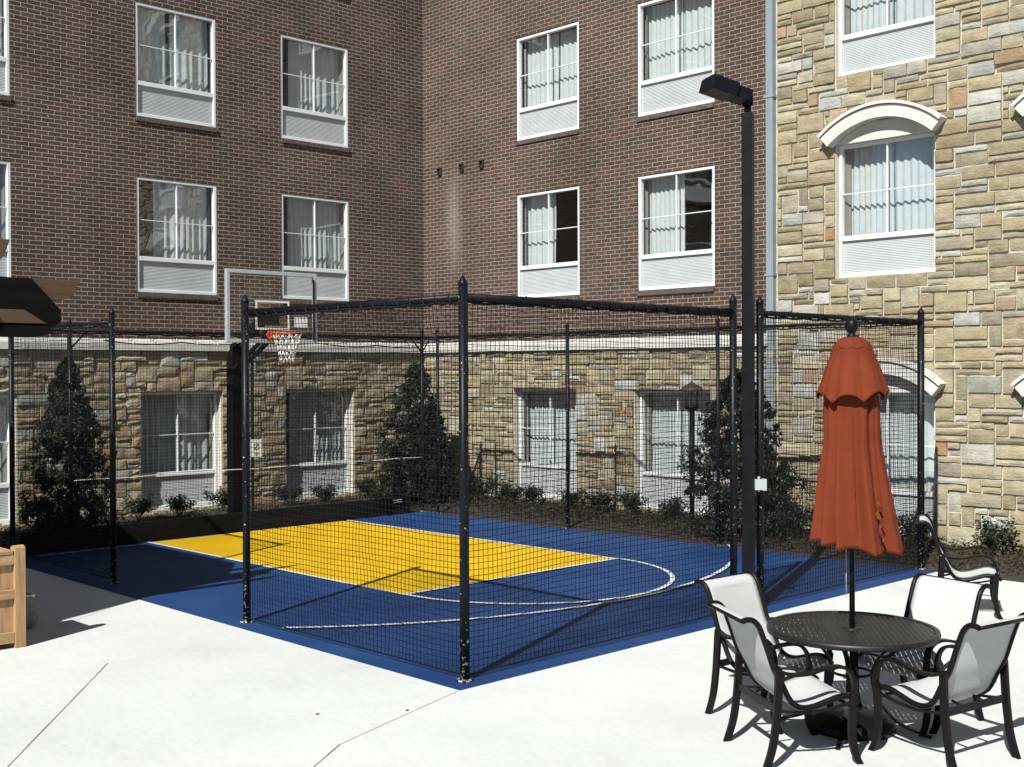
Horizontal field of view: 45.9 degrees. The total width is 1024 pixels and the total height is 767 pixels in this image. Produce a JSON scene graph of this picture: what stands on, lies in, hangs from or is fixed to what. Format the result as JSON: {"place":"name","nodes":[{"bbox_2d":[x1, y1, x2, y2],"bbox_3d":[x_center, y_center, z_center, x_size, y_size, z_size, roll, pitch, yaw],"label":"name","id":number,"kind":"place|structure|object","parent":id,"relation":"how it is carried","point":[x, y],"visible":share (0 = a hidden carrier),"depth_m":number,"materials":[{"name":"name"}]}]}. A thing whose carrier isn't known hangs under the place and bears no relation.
{"place":"outdoors","nodes":[
{"label":"outdoors","id":0,"kind":"place"},
{"bbox_2d":[26,592,37,627],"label":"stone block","id":1,"kind":"structure","parent":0,"point":[31,613],"depth_m":11.91,"materials":[{"name":"grey stone"}]},
{"bbox_2d":[0,511,1023,766],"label":"patio","id":2,"kind":"structure","parent":0,"point":[154,685],"depth_m":9.07,"materials":[{"name":"concrete"}]},
{"bbox_2d":[0,544,25,647],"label":"wooden enclosure","id":3,"kind":"object","parent":2,"relation":"on","point":[13,596],"visible":1,"depth_m":11.07,"materials":[{"name":"brown wood"}]},
{"bbox_2d":[0,239,79,336],"bbox_3d":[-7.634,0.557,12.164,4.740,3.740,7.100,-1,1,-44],"label":"patio umbrella","id":4,"kind":"object","parent":2,"relation":"on","point":[29,307],"visible":1,"depth_m":11.69,"materials":[{"name":"brown fabric"}]},
{"bbox_2d":[7,663,107,766],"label":"pavement joint","id":5,"kind":"object","parent":2,"relation":"on","point":[54,717],"visible":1,"depth_m":8.78,"materials":[{"name":"grey concrete"}]},
{"bbox_2d":[0,492,430,549],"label":"planting bed","id":6,"kind":"object","parent":2,"relation":"on","point":[186,514],"visible":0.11,"depth_m":20.96,"materials":[{"name":"brown soil"}]},
{"bbox_2d":[17,356,119,531],"bbox_3d":[-6.657,0.973,18.028,1.427,2.778,1.464,-1,1,-44],"label":"evergreen tree","id":7,"kind":"object","parent":6,"relation":"on","point":[76,400],"visible":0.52,"depth_m":17.91,"materials":[{"name":"green plant"}]},
{"bbox_2d":[119,492,156,518],"bbox_3d":[-6.247,2.061,20.194,0.630,0.492,0.655,0,1,28],"label":"shrub","id":8,"kind":"object","parent":6,"relation":"on","point":[138,505],"visible":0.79,"depth_m":20.17,"materials":[{"name":"green plant"}]},
{"bbox_2d":[162,491,202,514],"bbox_3d":[-5.719,2.079,20.730,0.552,0.440,0.688,0,1,27],"label":"shrub","id":9,"kind":"object","parent":6,"relation":"on","point":[175,504],"visible":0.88,"depth_m":20.63,"materials":[{"name":"green plant"}]},
{"bbox_2d":[197,484,226,510],"bbox_3d":[-5.154,2.023,21.311,0.706,0.536,0.625,0,1,32],"label":"shrub","id":10,"kind":"object","parent":6,"relation":"on","point":[223,502],"visible":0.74,"depth_m":21.23,"materials":[{"name":"green plant"}]},
{"bbox_2d":[219,268,316,512],"bbox_3d":[-3.955,0.278,18.825,1.620,4.025,1.485,0,1,6],"label":"basketball hoop","id":11,"kind":"object","parent":6,"relation":"on","point":[236,434],"visible":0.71,"depth_m":19.21,"materials":[{"name":"black metal"}]},
{"bbox_2d":[268,481,306,505],"bbox_3d":[-4.162,2.038,22.277,0.713,0.477,0.525,-1,1,-25],"label":"shrub","id":12,"kind":"object","parent":6,"relation":"on","point":[291,491],"visible":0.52,"depth_m":22.24,"materials":[{"name":"green plant"}]},
{"bbox_2d":[309,482,337,501],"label":"shrub","id":13,"kind":"object","parent":6,"relation":"on","point":[327,491],"visible":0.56,"depth_m":22.72,"materials":[{"name":"green plant"}]},
{"bbox_2d":[313,744,339,766],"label":"pavement joint","id":14,"kind":"object","parent":2,"relation":"on","point":[326,755],"visible":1,"depth_m":7.93,"materials":[{"name":"grey concrete"}]},
{"bbox_2d":[343,692,453,742],"bbox_3d":[-0.796,2.429,8.845,0.005,0.001,1.539,0,1,29],"label":"pavement joint","id":15,"kind":"object","parent":2,"relation":"on","point":[398,717],"visible":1,"depth_m":8.77,"materials":[{"name":"grey concrete"}]},
{"bbox_2d":[25,511,935,689],"bbox_3d":[-0.884,2.355,15.732,7.960,0.001,9.600,-1,1,-44],"label":"court","id":16,"kind":"object","parent":2,"relation":"on","point":[201,585],"visible":0.5,"depth_m":13.46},
{"bbox_2d":[39,544,142,555],"bbox_3d":[-5.941,2.353,17.094,1.600,0.001,0.052,-1,1,-44],"label":"lane line","id":17,"kind":"object","parent":16,"relation":"on","point":[93,549],"visible":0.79,"depth_m":17.04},
{"bbox_2d":[20,496,409,554],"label":"board wall","id":18,"kind":"structure","parent":16,"relation":"on","point":[159,530],"depth_m":18.51,"materials":[{"name":"black paint"}]},
{"bbox_2d":[148,542,402,594],"bbox_3d":[-3.289,2.357,15.711,0.057,0.001,6.000,-1,1,-44],"label":"lane line","id":19,"kind":"object","parent":16,"relation":"on","point":[268,566],"visible":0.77,"depth_m":15.49,"materials":[{"name":"white paint"}]},
{"bbox_2d":[153,521,612,593],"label":"court lane","id":20,"kind":"structure","parent":16,"relation":"on","point":[230,545],"depth_m":16.60,"materials":[{"name":"yellow paint"}]},
{"bbox_2d":[348,520,611,557],"bbox_3d":[-0.684,2.319,18.240,0.059,0.001,6.000,-1,1,-44],"label":"lane line","id":21,"kind":"object","parent":20,"relation":"on","point":[485,539],"visible":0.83,"depth_m":17.87,"materials":[{"name":"white paint"}]},
{"bbox_2d":[8,296,926,608],"bbox_3d":[-0.843,0.709,15.877,7.824,3.300,9.468,-1,1,-44],"label":"netted fence","id":22,"kind":"object","parent":16,"relation":"on","point":[108,562],"visible":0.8,"depth_m":16.50,"materials":[{"name":"black metal"}]},
{"bbox_2d":[74,457,422,480],"bbox_3d":[-3.924,1.350,19.380,6.500,0.023,0.012,-1,1,-44],"label":"tension cable","id":23,"kind":"object","parent":22,"relation":"attached to","point":[241,469],"visible":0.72,"depth_m":18.92,"materials":[{"name":"grey metal"}]},
{"bbox_2d":[250,439,261,456],"bbox_3d":[-4.069,1.027,19.230,0.210,0.280,0.006,-1,1,-44],"label":"notice sign","id":24,"kind":"object","parent":22,"relation":"attached to","point":[259,451],"visible":0.78,"depth_m":19.23,"materials":[{"name":"white paint"}]},
{"bbox_2d":[102,333,419,347],"bbox_3d":[-3.774,-0.681,19.460,5.934,0.174,0.036,-1,1,-44],"label":"rail","id":25,"kind":"object","parent":22,"relation":"hanging from","point":[176,342],"visible":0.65,"depth_m":18.65,"materials":[{"name":"black metal"}]},
{"bbox_2d":[240,275,736,682],"bbox_3d":[-0.190,0.744,12.287,3.898,3.300,3.423,-1,1,-44],"label":"netted fence","id":26,"kind":"object","parent":16,"relation":"on","point":[462,298],"visible":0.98,"depth_m":10.91,"materials":[{"name":"black metal"}]},
{"bbox_2d":[282,544,729,627],"bbox_3d":[1.108,2.341,14.375,1.883,0.001,8.290,0,1,40],"label":"three point line","id":27,"kind":"object","parent":16,"relation":"on","point":[528,612],"visible":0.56,"depth_m":12.50,"materials":[{"name":"white paint"}]},
{"bbox_2d":[403,558,616,594],"bbox_3d":[0.089,2.348,14.837,3.670,0.001,0.058,-1,1,-44],"label":"free throw line","id":28,"kind":"object","parent":16,"relation":"on","point":[516,575],"visible":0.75,"depth_m":14.93,"materials":[{"name":"white paint"}]},
{"bbox_2d":[404,558,674,603],"bbox_3d":[0.767,2.349,14.139,3.684,0.001,1.888,-1,1,-44],"label":"free throw circle","id":29,"kind":"object","parent":16,"relation":"on","point":[672,579],"visible":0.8,"depth_m":13.36,"materials":[{"name":"white paint"}]},
{"bbox_2d":[699,73,766,572],"bbox_3d":[2.308,-0.386,12.500,0.658,5.534,0.339,0,1,-16],"label":"light pole","id":30,"kind":"object","parent":16,"relation":"on","point":[718,87],"visible":0.97,"depth_m":12.49,"materials":[{"name":"black metal"}]},
{"bbox_2d":[0,0,1023,550],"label":"hotel building","id":31,"kind":"structure","parent":2,"relation":"on","point":[164,164],"depth_m":21.05,"materials":[{"name":"brick"}]},
{"bbox_2d":[0,394,9,522],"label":"window","id":32,"kind":"structure","parent":31,"relation":"in","point":[4,399],"depth_m":19.40,"materials":[{"name":"white plastic"}]},
{"bbox_2d":[0,160,10,276],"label":"window","id":33,"kind":"structure","parent":31,"relation":"in","point":[5,187],"depth_m":19.32,"materials":[{"name":"white plastic"}]},
{"bbox_2d":[0,0,10,100],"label":"window","id":34,"kind":"structure","parent":31,"relation":"in","point":[4,4],"depth_m":19.27,"materials":[{"name":"white plastic"}]},
{"bbox_2d":[135,1,216,132],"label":"window","id":35,"kind":"structure","parent":31,"relation":"in","point":[175,78],"depth_m":21.50,"materials":[{"name":"glass"}]},
{"bbox_2d":[136,176,217,299],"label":"window","id":36,"kind":"structure","parent":31,"relation":"in","point":[176,225],"depth_m":21.64,"materials":[{"name":"glass"}]},
{"bbox_2d":[141,391,217,509],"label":"window","id":37,"kind":"structure","parent":31,"relation":"in","point":[187,446],"depth_m":21.59,"materials":[{"name":"glass"}]},
{"bbox_2d":[281,193,348,303],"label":"window","id":38,"kind":"structure","parent":31,"relation":"in","point":[314,230],"depth_m":23.62,"materials":[{"name":"glass"}]},
{"bbox_2d":[280,34,349,152],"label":"window","id":39,"kind":"structure","parent":31,"relation":"in","point":[313,75],"depth_m":23.57,"materials":[{"name":"glass"}]},
{"bbox_2d":[285,389,348,496],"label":"window","id":40,"kind":"structure","parent":31,"relation":"in","point":[302,409],"depth_m":23.71,"materials":[{"name":"glass"}]},
{"bbox_2d":[515,21,578,145],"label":"window","id":41,"kind":"structure","parent":31,"relation":"in","point":[550,63],"depth_m":22.86,"materials":[{"name":"glass"}]},
{"bbox_2d":[519,389,576,498],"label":"window","id":42,"kind":"structure","parent":31,"relation":"in","point":[547,417],"depth_m":23.09,"materials":[{"name":"glass"}]},
{"bbox_2d":[517,186,579,299],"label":"window","id":43,"kind":"structure","parent":31,"relation":"in","point":[550,219],"depth_m":23.20,"materials":[{"name":"glass"}]},
{"bbox_2d":[636,0,713,121],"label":"window","id":44,"kind":"structure","parent":31,"relation":"in","point":[678,44],"depth_m":20.71,"materials":[{"name":"glass"}]},
{"bbox_2d":[640,390,711,512],"bbox_3d":[2.908,1.142,20.698,0.274,2.052,1.646,-1,1,-44],"label":"window","id":45,"kind":"structure","parent":31,"relation":"in","point":[704,396],"depth_m":20.97,"materials":[{"name":"glass"}]},
{"bbox_2d":[637,165,714,295],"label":"window","id":46,"kind":"structure","parent":31,"relation":"in","point":[676,209],"depth_m":20.98,"materials":[{"name":"glass"}]},
{"bbox_2d":[839,132,934,277],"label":"window","id":47,"kind":"structure","parent":31,"relation":"in","point":[887,186],"depth_m":17.89,"materials":[{"name":"glass"}]},
{"bbox_2d":[839,0,934,75],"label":"window","id":48,"kind":"structure","parent":31,"relation":"in","point":[874,34],"depth_m":17.86,"materials":[{"name":"white plastic"}]},
{"bbox_2d":[877,393,934,535],"bbox_3d":[5.608,1.161,17.874,0.263,2.052,1.572,-1,1,-44],"label":"window","id":49,"kind":"structure","parent":31,"relation":"in","point":[929,400],"depth_m":17.72,"materials":[{"name":"white plastic"}]},
{"bbox_2d":[354,488,1023,581],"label":"planting bed","id":50,"kind":"object","parent":2,"relation":"on","point":[1005,574],"visible":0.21,"depth_m":17.89,"materials":[{"name":"brown soil"}]},
{"bbox_2d":[351,478,387,497],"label":"shrub","id":51,"kind":"object","parent":50,"relation":"on","point":[366,481],"visible":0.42,"depth_m":23.46,"materials":[{"name":"green plant"}]},
{"bbox_2d":[365,364,458,503],"bbox_3d":[-1.907,0.942,22.919,1.743,2.697,1.908,-1,1,-34],"label":"evergreen tree","id":52,"kind":"object","parent":50,"relation":"on","point":[414,369],"visible":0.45,"depth_m":22.59,"materials":[{"name":"green plant"}]},
{"bbox_2d":[408,400,458,502],"bbox_3d":[-1.499,1.290,22.758,1.080,2.001,1.145,0,1,-1],"label":"evergreen tree","id":53,"kind":"object","parent":50,"relation":"on","point":[427,476],"visible":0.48,"depth_m":22.55,"materials":[{"name":"green plant"}]},
{"bbox_2d":[470,471,503,497],"bbox_3d":[-0.502,1.968,23.165,0.790,0.568,0.566,0,1,21],"label":"shrub","id":54,"kind":"object","parent":50,"relation":"on","point":[485,488],"visible":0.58,"depth_m":23.12,"materials":[{"name":"green plant"}]},
{"bbox_2d":[497,481,525,500],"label":"shrub","id":55,"kind":"object","parent":50,"relation":"on","point":[507,487],"visible":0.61,"depth_m":22.63,"materials":[{"name":"green plant"}]},
{"bbox_2d":[520,483,545,502],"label":"shrub","id":56,"kind":"object","parent":50,"relation":"on","point":[529,491],"visible":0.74,"depth_m":22.22,"materials":[{"name":"green plant"}]},
{"bbox_2d":[554,489,585,508],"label":"shrub","id":57,"kind":"object","parent":50,"relation":"on","point":[579,494],"visible":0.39,"depth_m":21.53,"materials":[{"name":"green plant"}]},
{"bbox_2d":[582,490,616,508],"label":"shrub","id":58,"kind":"object","parent":50,"relation":"on","point":[598,499],"visible":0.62,"depth_m":21.03,"materials":[{"name":"green plant"}]},
{"bbox_2d":[613,490,648,512],"bbox_3d":[2.033,2.019,20.581,0.664,0.499,0.604,-1,1,-44],"label":"shrub","id":59,"kind":"object","parent":50,"relation":"on","point":[633,500],"visible":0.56,"depth_m":20.53,"materials":[{"name":"green plant"}]},
{"bbox_2d":[657,494,687,517],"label":"shrub","id":60,"kind":"object","parent":50,"relation":"on","point":[669,505],"visible":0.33,"depth_m":19.91,"materials":[{"name":"green plant"}]},
{"bbox_2d":[680,381,703,524],"bbox_3d":[2.846,1.114,19.108,0.390,2.330,0.390,-1,1,-44],"label":"garden lantern","id":61,"kind":"object","parent":50,"relation":"on","point":[692,389],"visible":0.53,"depth_m":19.07,"materials":[{"name":"black metal"}]},
{"bbox_2d":[666,368,813,538],"bbox_3d":[3.488,1.043,17.977,2.036,2.554,2.186,-1,1,-44],"label":"evergreen tree","id":62,"kind":"object","parent":50,"relation":"on","point":[711,421],"visible":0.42,"depth_m":17.79,"materials":[{"name":"green plant"}]},
{"bbox_2d":[896,510,941,541],"bbox_3d":[5.678,2.026,17.046,0.743,0.529,0.540,0,1,0],"label":"shrub","id":63,"kind":"object","parent":50,"relation":"on","point":[912,524],"visible":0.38,"depth_m":16.96,"materials":[{"name":"green plant"}]},
{"bbox_2d":[972,514,1021,553],"bbox_3d":[6.434,2.028,16.054,0.660,0.541,0.846,0,1,21],"label":"shrub","id":64,"kind":"object","parent":50,"relation":"on","point":[998,538],"visible":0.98,"depth_m":16.04,"materials":[{"name":"green plant"}]},
{"bbox_2d":[694,571,833,734],"bbox_3d":[1.846,1.937,8.874,0.699,0.971,0.825,-1,1,-40],"label":"patio chair","id":65,"kind":"object","parent":2,"relation":"on","point":[742,594],"visible":0.66,"depth_m":8.94,"materials":[{"name":"grey fabric"}]},
{"bbox_2d":[707,600,863,766],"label":"patio chair","id":66,"kind":"object","parent":2,"relation":"on","point":[807,692],"visible":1,"depth_m":7.81,"materials":[{"name":"black metal"}]},
{"bbox_2d":[766,611,940,749],"bbox_3d":[2.388,2.066,8.481,1.182,0.716,1.182,-1,1,-44],"label":"patio table","id":67,"kind":"object","parent":2,"relation":"on","point":[877,632],"visible":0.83,"depth_m":8.35,"materials":[{"name":"metal"}]},
{"bbox_2d":[809,318,903,740],"bbox_3d":[2.404,0.980,8.474,0.636,2.880,0.623,-1,1,-44],"label":"patio umbrella","id":68,"kind":"object","parent":2,"relation":"on","point":[854,508],"visible":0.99,"depth_m":8.32,"materials":[{"name":"orange fabric"}]},
{"bbox_2d":[858,572,991,736],"bbox_3d":[2.975,1.933,8.790,0.825,0.971,0.699,-1,1,-33],"label":"patio chair","id":69,"kind":"object","parent":2,"relation":"on","point":[948,608],"visible":0.57,"depth_m":8.85,"materials":[{"name":"white fabric"}]},
{"bbox_2d":[868,612,1023,766],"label":"patio chair","id":70,"kind":"object","parent":2,"relation":"on","point":[978,664],"visible":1,"depth_m":7.75,"materials":[{"name":"grey fabric"}]},
{"bbox_2d":[917,514,1002,619],"bbox_3d":[4.654,1.886,12.575,0.825,0.971,0.699,0,1,19],"label":"patio chair","id":71,"kind":"object","parent":2,"relation":"on","point":[992,570],"visible":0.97,"depth_m":12.38,"materials":[{"name":"brown metal"}]}
]}

